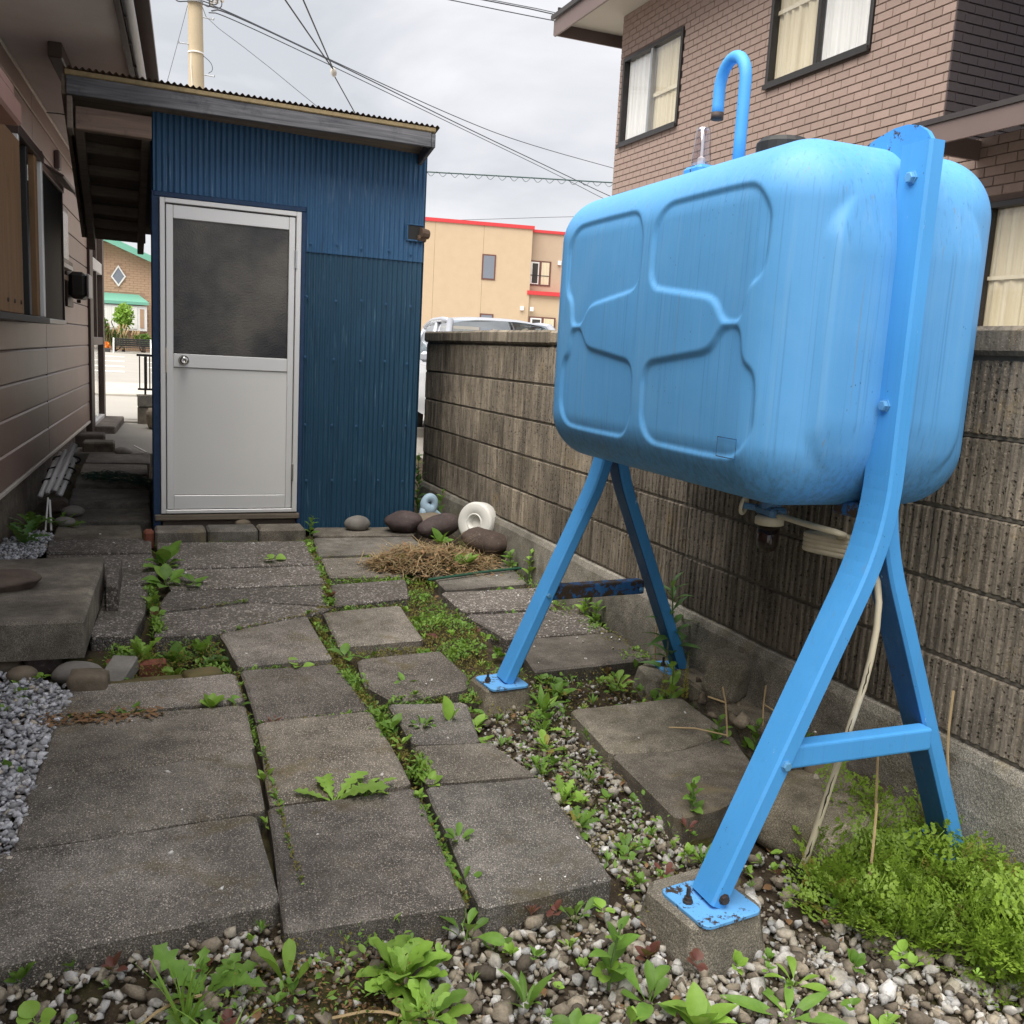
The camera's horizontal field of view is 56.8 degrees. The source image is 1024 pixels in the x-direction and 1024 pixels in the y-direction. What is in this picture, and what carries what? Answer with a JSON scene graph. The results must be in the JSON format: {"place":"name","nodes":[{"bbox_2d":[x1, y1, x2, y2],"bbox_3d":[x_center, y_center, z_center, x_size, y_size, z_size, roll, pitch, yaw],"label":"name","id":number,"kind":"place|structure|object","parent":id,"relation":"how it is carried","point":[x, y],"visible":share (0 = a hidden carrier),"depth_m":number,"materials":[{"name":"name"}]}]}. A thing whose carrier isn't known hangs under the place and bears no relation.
{"place":"outdoors","nodes":[
{"label":"outdoors","id":0,"kind":"place"},
{"bbox_2d":[74,423,151,465],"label":"asphalt path","id":1,"kind":"structure","parent":0,"point":[129,435],"depth_m":9.30,"materials":[{"name":"asphalt"}]},
{"bbox_2d":[136,354,151,423],"bbox_3d":[-3.610,-1.429,11.338,1.635,0.830,0.140,-1,10,-22],"label":"railing","id":2,"kind":"object","parent":1,"relation":"on","point":[144,402],"visible":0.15,"depth_m":11.03,"materials":[{"name":"metal"}]},
{"bbox_2d":[105,351,151,383],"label":"road","id":3,"kind":"structure","parent":0,"point":[130,364],"depth_m":24.93,"materials":[{"name":"asphalt"}]},
{"bbox_2d":[113,338,151,354],"bbox_3d":[-15.043,-6.574,37.551,1.426,0.584,0.615,-1,10,-22],"label":"bench","id":4,"kind":"object","parent":3,"relation":"on","point":[136,343],"visible":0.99,"depth_m":37.65,"materials":[{"name":"black plastic"}]},
{"bbox_2d":[106,382,151,393],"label":"pavement","id":5,"kind":"structure","parent":0,"point":[119,387],"depth_m":16.55,"materials":[{"name":"concrete"}]},
{"bbox_2d":[176,0,223,88],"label":"utility pole","id":6,"kind":"object","parent":5,"relation":"on","point":[196,56],"visible":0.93,"depth_m":17.00,"materials":[{"name":"concrete"}]},
{"bbox_2d":[209,12,601,197],"bbox_3d":[0.730,-10.177,28.186,1.165,1.219,25.175,9,11,32],"label":"overhead cable","id":7,"kind":"object","parent":6,"relation":"attached to","point":[384,91],"visible":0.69,"depth_m":22.38,"materials":[{"name":"rubber"}]},
{"bbox_2d":[211,9,609,195],"bbox_3d":[0.720,-10.324,28.195,1.264,1.113,25.138,9,11,32],"label":"overhead cable","id":8,"kind":"object","parent":6,"relation":"attached to","point":[388,89],"visible":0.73,"depth_m":22.25,"materials":[{"name":"rubber"}]},
{"bbox_2d":[210,5,611,167],"bbox_3d":[0.918,-12.693,32.377,1.649,2.603,33.274,7,10,25],"label":"overhead cable","id":9,"kind":"object","parent":6,"relation":"attached to","point":[404,93],"visible":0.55,"depth_m":25.35,"materials":[{"name":"rubber"}]},
{"bbox_2d":[106,396,424,425],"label":"pavement","id":10,"kind":"structure","parent":0,"point":[125,407],"depth_m":13.02,"materials":[{"name":"concrete"}]},
{"bbox_2d":[110,350,423,457],"bbox_3d":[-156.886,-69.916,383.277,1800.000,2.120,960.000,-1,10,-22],"label":"ground","id":11,"kind":"structure","parent":0,"point":[420,437],"depth_m":11.88,"materials":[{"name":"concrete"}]},
{"bbox_2d":[0,0,158,543],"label":"house","id":12,"kind":"structure","parent":11,"relation":"on","point":[52,367],"depth_m":5.41,"materials":[{"name":"wood"}]},
{"bbox_2d":[0,124,66,324],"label":"bay window","id":13,"kind":"structure","parent":12,"relation":"in","point":[32,284],"depth_m":4.44,"materials":[{"name":"brown wood"}]},
{"bbox_2d":[63,206,72,270],"bbox_3d":[-3.358,-2.052,7.079,0.073,0.455,0.580,0,10,-19],"label":"small window","id":14,"kind":"structure","parent":12,"relation":"in","point":[67,267],"depth_m":7.15,"materials":[{"name":"white metal"}]},
{"bbox_2d":[111,302,134,351],"bbox_3d":[-16.170,-7.677,39.409,0.959,2.116,0.907,-1,10,-22],"label":"tree","id":15,"kind":"object","parent":11,"relation":"on","point":[124,314],"visible":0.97,"depth_m":39.21,"materials":[{"name":"green plant"}]},
{"bbox_2d":[103,240,151,351],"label":"green roof house","id":16,"kind":"structure","parent":11,"relation":"on","point":[127,274],"depth_m":40.60,"materials":[{"name":"white paint"}]},
{"bbox_2d":[104,292,148,330],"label":"bow window","id":17,"kind":"structure","parent":16,"relation":"in","point":[140,312],"depth_m":40.53,"materials":[{"name":"white paint"}]},
{"bbox_2d":[417,316,554,426],"bbox_3d":[-0.257,-1.618,11.636,1.960,1.530,4.235,1,10,-14],"label":"parked car","id":18,"kind":"object","parent":11,"relation":"on","point":[442,323],"visible":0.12,"depth_m":11.78,"materials":[{"name":"silver metal"}]},
{"bbox_2d":[421,217,564,330],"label":"tan building","id":19,"kind":"structure","parent":11,"relation":"on","point":[489,270],"depth_m":40.99,"materials":[{"name":"paint"}]},
{"bbox_2d":[481,254,495,279],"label":"window","id":20,"kind":"structure","parent":19,"relation":"in","point":[488,260],"depth_m":40.91,"materials":[{"name":"glass"}]},
{"bbox_2d":[530,260,550,286],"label":"window","id":21,"kind":"structure","parent":19,"relation":"in","point":[540,274],"depth_m":41.89,"materials":[{"name":"glass"}]},
{"bbox_2d":[417,326,1023,886],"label":"block wall","id":22,"kind":"structure","parent":11,"relation":"on","point":[493,438],"depth_m":3.16,"materials":[{"name":"concrete"}]},
{"bbox_2d":[551,0,1023,325],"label":"brick house","id":23,"kind":"structure","parent":11,"relation":"on","point":[868,72],"depth_m":9.37,"materials":[{"name":"brown brick"}]},
{"bbox_2d":[616,26,684,148],"bbox_3d":[1.845,-5.574,12.571,0.140,1.190,1.550,-1,10,-22],"label":"window","id":24,"kind":"structure","parent":23,"relation":"in","point":[652,75],"depth_m":12.56,"materials":[{"name":"glass"}]},
{"bbox_2d":[762,0,875,90],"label":"window","id":25,"kind":"structure","parent":23,"relation":"in","point":[806,36],"depth_m":9.65,"materials":[{"name":"glass"}]},
{"bbox_2d":[977,197,1023,325],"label":"window","id":26,"kind":"structure","parent":23,"relation":"in","point":[1002,295],"depth_m":7.60,"materials":[{"name":"glass"}]},
{"bbox_2d":[121,0,621,254],"label":"sky","id":27,"kind":"structure","parent":0,"point":[507,74],"materials":[{"name":"white"}]},
{"bbox_2d":[0,454,1023,1023],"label":"yard soil","id":28,"kind":"structure","parent":0,"point":[94,872],"depth_m":2.68,"materials":[{"name":"soil"}]},
{"bbox_2d":[0,529,73,870],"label":"chippings","id":29,"kind":"object","parent":28,"relation":"on","point":[52,697],"visible":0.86,"depth_m":2.87,"materials":[{"name":"gravel"}]},
{"bbox_2d":[6,665,37,682],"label":"edging stone","id":30,"kind":"object","parent":29,"relation":"on","point":[18,673],"visible":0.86,"depth_m":3.26,"materials":[{"name":"stone"}]},
{"bbox_2d":[6,519,49,543],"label":"wall weed","id":31,"kind":"object","parent":29,"relation":"on","point":[17,531],"depth_m":5.13,"materials":[{"name":"green plant"}]},
{"bbox_2d":[9,511,52,532],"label":"wall weed","id":32,"kind":"object","parent":29,"relation":"on","point":[29,516],"depth_m":5.41,"materials":[{"name":"green plant"}]},
{"bbox_2d":[23,659,61,676],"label":"edging stone","id":33,"kind":"object","parent":28,"relation":"on","point":[46,666],"visible":0.38,"depth_m":3.39,"materials":[{"name":"stone"}]},
{"bbox_2d":[0,557,104,661],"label":"concrete step","id":34,"kind":"object","parent":28,"relation":"on","point":[52,613],"visible":0.98,"depth_m":3.51,"materials":[{"name":"concrete"}]},
{"bbox_2d":[0,569,41,592],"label":"flat stone","id":35,"kind":"object","parent":34,"relation":"on","point":[11,580],"visible":1,"depth_m":3.72,"materials":[{"name":"stone"}]},
{"bbox_2d":[46,497,68,513],"bbox_3d":[-2.859,-0.042,5.961,0.120,0.080,0.180,-1,10,-22],"label":"clutter block","id":36,"kind":"object","parent":28,"relation":"on","point":[58,504],"depth_m":5.89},
{"bbox_2d":[37,442,80,497],"bbox_3d":[-2.926,-0.280,6.154,0.177,0.327,0.468,2,9,-7],"label":"pipe bundle","id":37,"kind":"object","parent":36,"relation":"on","point":[60,471],"visible":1,"depth_m":6.10,"materials":[{"name":"grey plastic"}]},
{"bbox_2d":[51,661,101,684],"bbox_3d":[-1.537,0.573,3.355,0.175,0.085,0.128,-1,10,-22],"label":"edging stone","id":38,"kind":"object","parent":28,"relation":"on","point":[60,674],"visible":0.52,"depth_m":3.31,"materials":[{"name":"stone"}]},
{"bbox_2d":[66,668,109,691],"bbox_3d":[-1.443,0.584,3.231,0.129,0.087,0.103,0,10,-16],"label":"edging stone","id":39,"kind":"object","parent":28,"relation":"on","point":[88,679],"visible":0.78,"depth_m":3.19,"materials":[{"name":"stone"}]},
{"bbox_2d":[75,431,105,446],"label":"step block","id":40,"kind":"structure","parent":28,"relation":"on","point":[81,437],"depth_m":8.53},
{"bbox_2d":[82,439,114,451],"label":"step block","id":41,"kind":"structure","parent":28,"relation":"on","point":[90,445],"depth_m":8.22,"materials":[{"name":"concrete"}]},
{"bbox_2d":[37,706,163,726],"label":"dead litter","id":42,"kind":"object","parent":28,"relation":"on","point":[83,719],"visible":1,"depth_m":2.98,"materials":[{"name":"brown plant"}]},
{"bbox_2d":[106,558,121,610],"bbox_3d":[-1.801,0.332,4.287,0.066,0.140,0.550,-1,10,-22],"label":"concrete strip","id":43,"kind":"object","parent":28,"relation":"on","point":[113,578],"visible":0.86,"depth_m":4.10,"materials":[{"name":"concrete"}]},
{"bbox_2d":[76,469,152,488],"bbox_3d":[-2.823,-0.252,6.778,0.783,0.092,0.317,6,10,14],"label":"netting","id":44,"kind":"object","parent":28,"relation":"on","point":[109,475],"visible":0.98,"depth_m":6.75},
{"bbox_2d":[105,655,138,680],"bbox_3d":[-1.412,0.585,3.392,0.090,0.100,0.186,3,9,-2],"label":"edging brick","id":45,"kind":"object","parent":28,"relation":"on","point":[119,667],"visible":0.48,"depth_m":3.40,"materials":[{"name":"grey stone"}]},
{"bbox_2d":[119,634,161,661],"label":"pocket plant","id":46,"kind":"object","parent":28,"relation":"on","point":[143,649],"visible":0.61,"depth_m":3.63,"materials":[{"name":"green plant"}]},
{"bbox_2d":[138,658,166,677],"bbox_3d":[-1.357,0.602,3.576,0.102,0.080,0.063,-1,10,-22],"label":"red brick","id":47,"kind":"object","parent":28,"relation":"on","point":[149,663],"visible":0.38,"depth_m":3.55,"materials":[{"name":"brick"}]},
{"bbox_2d":[142,563,183,587],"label":"broadleaf weed","id":48,"kind":"object","parent":28,"relation":"on","point":[164,571],"visible":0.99,"depth_m":4.54,"materials":[{"name":"green plant"}]},
{"bbox_2d":[143,540,184,566],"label":"broadleaf weed","id":49,"kind":"object","parent":28,"relation":"on","point":[164,553],"visible":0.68,"depth_m":4.82,"materials":[{"name":"green plant"}]},
{"bbox_2d":[154,641,191,666],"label":"pocket plant","id":50,"kind":"object","parent":28,"relation":"on","point":[177,647],"visible":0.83,"depth_m":3.66,"materials":[{"name":"green plant"}]},
{"bbox_2d":[154,525,205,551],"bbox_3d":[-1.912,0.160,5.462,0.274,0.140,0.185,-1,10,-22],"label":"kerb stone","id":51,"kind":"object","parent":28,"relation":"on","point":[182,533],"visible":0.58,"depth_m":5.39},
{"bbox_2d":[133,952,228,1023],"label":"grass tuft","id":52,"kind":"object","parent":28,"relation":"on","point":[186,1007],"visible":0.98,"depth_m":1.79,"materials":[{"name":"green plant"}]},
{"bbox_2d":[182,666,222,677],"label":"edging stone","id":53,"kind":"object","parent":28,"relation":"on","point":[203,671],"visible":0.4,"depth_m":3.40,"materials":[{"name":"stone"}]},
{"bbox_2d":[182,635,225,661],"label":"pocket plant","id":54,"kind":"object","parent":28,"relation":"on","point":[200,646],"visible":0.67,"depth_m":3.74,"materials":[{"name":"green plant"}]},
{"bbox_2d":[206,524,257,541],"bbox_3d":[-1.649,0.157,5.572,0.280,0.140,0.181,-1,10,-22],"label":"kerb stone","id":55,"kind":"object","parent":28,"relation":"on","point":[235,533],"visible":0.56,"depth_m":5.50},
{"bbox_2d":[61,65,439,530],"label":"shed","id":56,"kind":"structure","parent":28,"relation":"on","point":[289,239],"depth_m":5.67,"materials":[{"name":"blue metal"}]},
{"bbox_2d":[165,203,296,508],"bbox_3d":[-1.654,-0.879,5.596,0.738,1.749,0.087,-1,10,-24],"label":"door","id":57,"kind":"structure","parent":56,"relation":"in","point":[230,274],"depth_m":5.60,"materials":[{"name":"silver metal"}]},
{"bbox_2d":[256,523,305,541],"bbox_3d":[-1.387,0.153,5.680,0.268,0.140,0.177,-1,10,-22],"label":"kerb stone","id":58,"kind":"object","parent":28,"relation":"on","point":[281,532],"visible":0.54,"depth_m":5.61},
{"bbox_2d":[293,770,389,800],"bbox_3d":[-0.465,0.754,2.620,0.262,0.054,0.154,3,9,-2],"label":"dandelion","id":59,"kind":"object","parent":28,"relation":"on","point":[327,782],"visible":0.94,"depth_m":2.59,"materials":[{"name":"green plant"}]},
{"bbox_2d":[344,515,370,530],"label":"river stone","id":60,"kind":"object","parent":28,"relation":"on","point":[357,523],"visible":1,"depth_m":5.91,"materials":[{"name":"stone"}]},
{"bbox_2d":[62,535,705,1023],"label":"crack weeds","id":61,"kind":"object","parent":28,"relation":"on","point":[437,835],"visible":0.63,"depth_m":3.33,"materials":[{"name":"green plant"}]},
{"bbox_2d":[384,510,422,532],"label":"boulder","id":62,"kind":"object","parent":28,"relation":"on","point":[402,521],"visible":0.91,"depth_m":5.92,"materials":[{"name":"stone"}]},
{"bbox_2d":[418,512,439,520],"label":"flat stone","id":63,"kind":"object","parent":28,"relation":"on","point":[424,516],"visible":0.22,"depth_m":6.18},
{"bbox_2d":[419,493,440,513],"bbox_3d":[-0.514,-0.033,6.256,0.201,0.186,0.070,-1,10,-22],"label":"ornament","id":64,"kind":"object","parent":63,"relation":"on","point":[426,506],"visible":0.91,"depth_m":6.21,"materials":[{"name":"ceramic"}]},
{"bbox_2d":[391,978,473,1023],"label":"leafy weed","id":65,"kind":"object","parent":28,"relation":"on","point":[442,996],"visible":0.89,"depth_m":1.87,"materials":[{"name":"green plant"}]},
{"bbox_2d":[117,538,749,1023],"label":"moss","id":66,"kind":"object","parent":28,"relation":"on","point":[335,656],"visible":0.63,"depth_m":3.61,"materials":[{"name":"plant"}]},
{"bbox_2d":[355,530,512,580],"bbox_3d":[-0.393,0.227,5.209,0.969,0.255,0.674,-1,10,-22],"label":"straw pile","id":67,"kind":"object","parent":28,"relation":"on","point":[438,561],"visible":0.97,"depth_m":5.08,"materials":[{"name":"brown plant"}]},
{"bbox_2d":[417,513,458,538],"bbox_3d":[-0.454,0.088,5.887,0.168,0.160,0.293,11,12,40],"label":"boulder","id":68,"kind":"object","parent":28,"relation":"on","point":[443,523],"visible":0.85,"depth_m":5.81,"materials":[{"name":"stone"}]},
{"bbox_2d":[101,591,829,1023],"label":"seedlings","id":69,"kind":"object","parent":28,"relation":"on","point":[651,949],"visible":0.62,"depth_m":2.04,"materials":[{"name":"green plant"}]},
{"bbox_2d":[458,502,496,533],"bbox_3d":[-0.203,0.062,5.697,0.245,0.252,0.128,9,11,31],"label":"ring weight","id":70,"kind":"object","parent":28,"relation":"on","point":[477,514],"visible":0.69,"depth_m":5.66,"materials":[{"name":"ceramic"}]},
{"bbox_2d":[461,527,506,557],"bbox_3d":[-0.147,0.176,5.489,0.304,0.187,0.212,2,9,-4],"label":"boulder","id":71,"kind":"object","parent":28,"relation":"on","point":[493,542],"visible":0.76,"depth_m":5.41,"materials":[{"name":"stone"}]},
{"bbox_2d":[0,538,984,1023],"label":"seedlings","id":72,"kind":"object","parent":28,"relation":"on","point":[856,958],"visible":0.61,"depth_m":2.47,"materials":[{"name":"green plant"}]},
{"bbox_2d":[467,673,533,716],"bbox_3d":[-0.048,0.705,3.467,0.216,0.185,0.220,-2,11,-28],"label":"concrete footing","id":73,"kind":"object","parent":28,"relation":"on","point":[517,698],"visible":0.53,"depth_m":3.38,"materials":[{"name":"concrete"}]},
{"bbox_2d":[521,684,566,714],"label":"weed","id":74,"kind":"object","parent":28,"relation":"on","point":[543,699],"visible":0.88,"depth_m":3.37,"materials":[{"name":"green plant"}]},
{"bbox_2d":[551,773,588,804],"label":"weed","id":75,"kind":"object","parent":28,"relation":"on","point":[560,785],"visible":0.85,"depth_m":2.75,"materials":[{"name":"green plant"}]},
{"bbox_2d":[549,896,601,923],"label":"weed","id":76,"kind":"object","parent":28,"relation":"on","point":[588,906],"visible":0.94,"depth_m":2.21,"materials":[{"name":"green plant"}]},
{"bbox_2d":[550,1008,601,1023],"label":"weed","id":77,"kind":"object","parent":28,"relation":"on","point":[575,1016],"visible":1,"depth_m":1.87,"materials":[{"name":"green plant"}]},
{"bbox_2d":[569,805,599,839],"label":"weed","id":78,"kind":"object","parent":28,"relation":"on","point":[585,820],"visible":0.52,"depth_m":2.59,"materials":[{"name":"green plant"}]},
{"bbox_2d":[589,915,640,991],"bbox_3d":[0.214,0.928,1.982,0.092,0.152,0.116,9,11,31],"label":"weed","id":79,"kind":"object","parent":28,"relation":"on","point":[618,947],"visible":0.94,"depth_m":1.98,"materials":[{"name":"green plant"}]},
{"bbox_2d":[633,663,679,701],"bbox_3d":[0.599,0.705,3.685,0.235,0.185,0.240,2,9,-8],"label":"concrete footing","id":80,"kind":"object","parent":28,"relation":"on","point":[650,676],"visible":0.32,"depth_m":3.60,"materials":[{"name":"concrete"}]},
{"bbox_2d":[638,572,700,669],"bbox_3d":[0.625,0.466,3.646,0.271,0.467,0.275,-1,10,-22],"label":"tall weed","id":81,"kind":"object","parent":28,"relation":"on","point":[678,617],"visible":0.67,"depth_m":3.65,"materials":[{"name":"green plant"}]},
{"bbox_2d":[654,642,688,698],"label":"spiked weed","id":82,"kind":"object","parent":28,"relation":"on","point":[674,678],"visible":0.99,"depth_m":3.46,"materials":[{"name":"green plant"}]},
{"bbox_2d":[683,776,703,813],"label":"weed","id":83,"kind":"object","parent":28,"relation":"on","point":[691,787],"visible":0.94,"depth_m":2.64,"materials":[{"name":"green plant"}]},
{"bbox_2d":[638,868,763,976],"bbox_3d":[0.438,0.983,2.211,0.239,0.197,0.244,-2,11,-30],"label":"concrete footing","id":84,"kind":"object","parent":28,"relation":"on","point":[680,935],"visible":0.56,"depth_m":2.12,"materials":[{"name":"concrete"}]},
{"bbox_2d":[476,50,990,929],"bbox_3d":[0.601,-0.265,2.765,0.931,2.106,1.556,-1,10,-22],"label":"oil tank","id":85,"kind":"object","parent":84,"relation":"on","point":[772,324],"visible":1,"depth_m":2.18,"materials":[{"name":"paint"}]},
{"bbox_2d":[776,512,881,886],"bbox_3d":[0.765,0.508,2.451,0.080,0.968,0.378,-1,10,-22],"label":"fuel hose","id":86,"kind":"object","parent":85,"relation":"attached to","point":[827,541],"visible":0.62,"depth_m":2.34,"materials":[{"name":"beige plastic"}]},
{"bbox_2d":[675,676,750,728],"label":"rubble fragments","id":87,"kind":"object","parent":28,"relation":"on","point":[742,719],"visible":0.38,"depth_m":3.20,"materials":[{"name":"stone"}]},
{"bbox_2d":[669,685,773,736],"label":"dry twigs","id":88,"kind":"object","parent":28,"relation":"on","point":[724,701],"visible":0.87,"depth_m":3.10,"materials":[{"name":"wood"}]},
{"bbox_2d":[701,648,751,703],"bbox_3d":[0.760,0.576,3.335,0.152,0.178,0.147,10,12,38],"label":"stone block","id":89,"kind":"object","parent":28,"relation":"on","point":[729,670],"depth_m":3.28,"materials":[{"name":"stone"}]},
{"bbox_2d":[674,668,809,770],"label":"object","id":90,"kind":"structure","parent":28,"relation":"on","point":[752,712],"depth_m":3.27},
{"bbox_2d":[756,770,916,871],"bbox_3d":[0.882,0.865,2.676,0.445,0.156,0.383,-3,11,-31],"label":"flat rock","id":91,"kind":"object","parent":28,"relation":"on","point":[797,803],"visible":0.39,"depth_m":2.56,"materials":[{"name":"concrete"}]},
{"bbox_2d":[798,802,1023,990],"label":"feathery groundcover","id":92,"kind":"object","parent":28,"relation":"on","point":[920,817],"visible":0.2,"depth_m":2.30,"materials":[{"name":"green plant"}]},
{"bbox_2d":[0,545,1023,1023],"bbox_3d":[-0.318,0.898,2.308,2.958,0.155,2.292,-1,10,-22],"label":"gravel","id":93,"kind":"structure","parent":0,"point":[952,993],"depth_m":2.05,"materials":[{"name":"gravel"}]},
{"bbox_2d":[127,1001,219,1023],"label":"dandelion","id":94,"kind":"object","parent":93,"relation":"on","point":[173,1020],"visible":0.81,"depth_m":1.79,"materials":[{"name":"green plant"}]},
{"bbox_2d":[152,942,266,1023],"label":"dandelion","id":95,"kind":"object","parent":93,"relation":"on","point":[183,970],"visible":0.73,"depth_m":1.88,"materials":[{"name":"green plant"}]},
{"bbox_2d":[254,938,308,993],"bbox_3d":[-0.456,0.927,1.900,0.094,0.103,0.124,-5,13,-42],"label":"oval leaf weed","id":96,"kind":"object","parent":93,"relation":"on","point":[288,950],"visible":0.79,"depth_m":1.92,"materials":[{"name":"plant"}]},
{"bbox_2d":[199,937,468,1023],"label":"dead litter","id":97,"kind":"object","parent":93,"relation":"on","point":[331,1005],"visible":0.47,"depth_m":1.91,"materials":[{"name":"brown plant"}]},
{"bbox_2d":[355,934,451,1012],"bbox_3d":[-0.219,0.930,1.957,0.176,0.104,0.218,9,11,32],"label":"leafy weed","id":98,"kind":"object","parent":93,"relation":"on","point":[426,957],"visible":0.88,"depth_m":1.95,"materials":[{"name":"green plant"}]},
{"bbox_2d":[440,907,505,945],"bbox_3d":[-0.097,0.917,2.097,0.124,0.086,0.154,-1,10,-22],"label":"seedling","id":99,"kind":"object","parent":93,"relation":"on","point":[495,938],"visible":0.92,"depth_m":2.09,"materials":[{"name":"green plant"}]},
{"bbox_2d":[497,968,555,1008],"bbox_3d":[0.028,0.964,1.919,0.114,0.084,0.136,-1,10,-22],"label":"weed","id":100,"kind":"object","parent":93,"relation":"on","point":[520,987],"visible":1,"depth_m":1.92,"materials":[{"name":"green plant"}]},
{"bbox_2d":[620,959,686,1021],"bbox_3d":[0.290,0.979,1.934,0.141,0.079,0.130,-1,10,-22],"label":"weed","id":101,"kind":"object","parent":93,"relation":"on","point":[654,976],"visible":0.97,"depth_m":1.95,"materials":[{"name":"green plant"}]},
{"bbox_2d":[661,981,737,1023],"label":"weed","id":102,"kind":"object","parent":93,"relation":"on","point":[699,1009],"visible":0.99,"depth_m":1.90,"materials":[{"name":"green plant"}]},
{"bbox_2d":[720,978,847,1023],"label":"dandelion","id":103,"kind":"object","parent":93,"relation":"on","point":[804,1004],"visible":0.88,"depth_m":1.98,"materials":[{"name":"green plant"}]},
{"bbox_2d":[764,956,827,991],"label":"weed","id":104,"kind":"object","parent":93,"relation":"on","point":[792,962],"visible":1,"depth_m":2.06,"materials":[{"name":"green plant"}]},
{"bbox_2d":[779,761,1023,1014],"bbox_3d":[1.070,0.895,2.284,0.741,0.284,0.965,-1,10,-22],"label":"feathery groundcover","id":105,"kind":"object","parent":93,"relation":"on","point":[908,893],"visible":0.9,"depth_m":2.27,"materials":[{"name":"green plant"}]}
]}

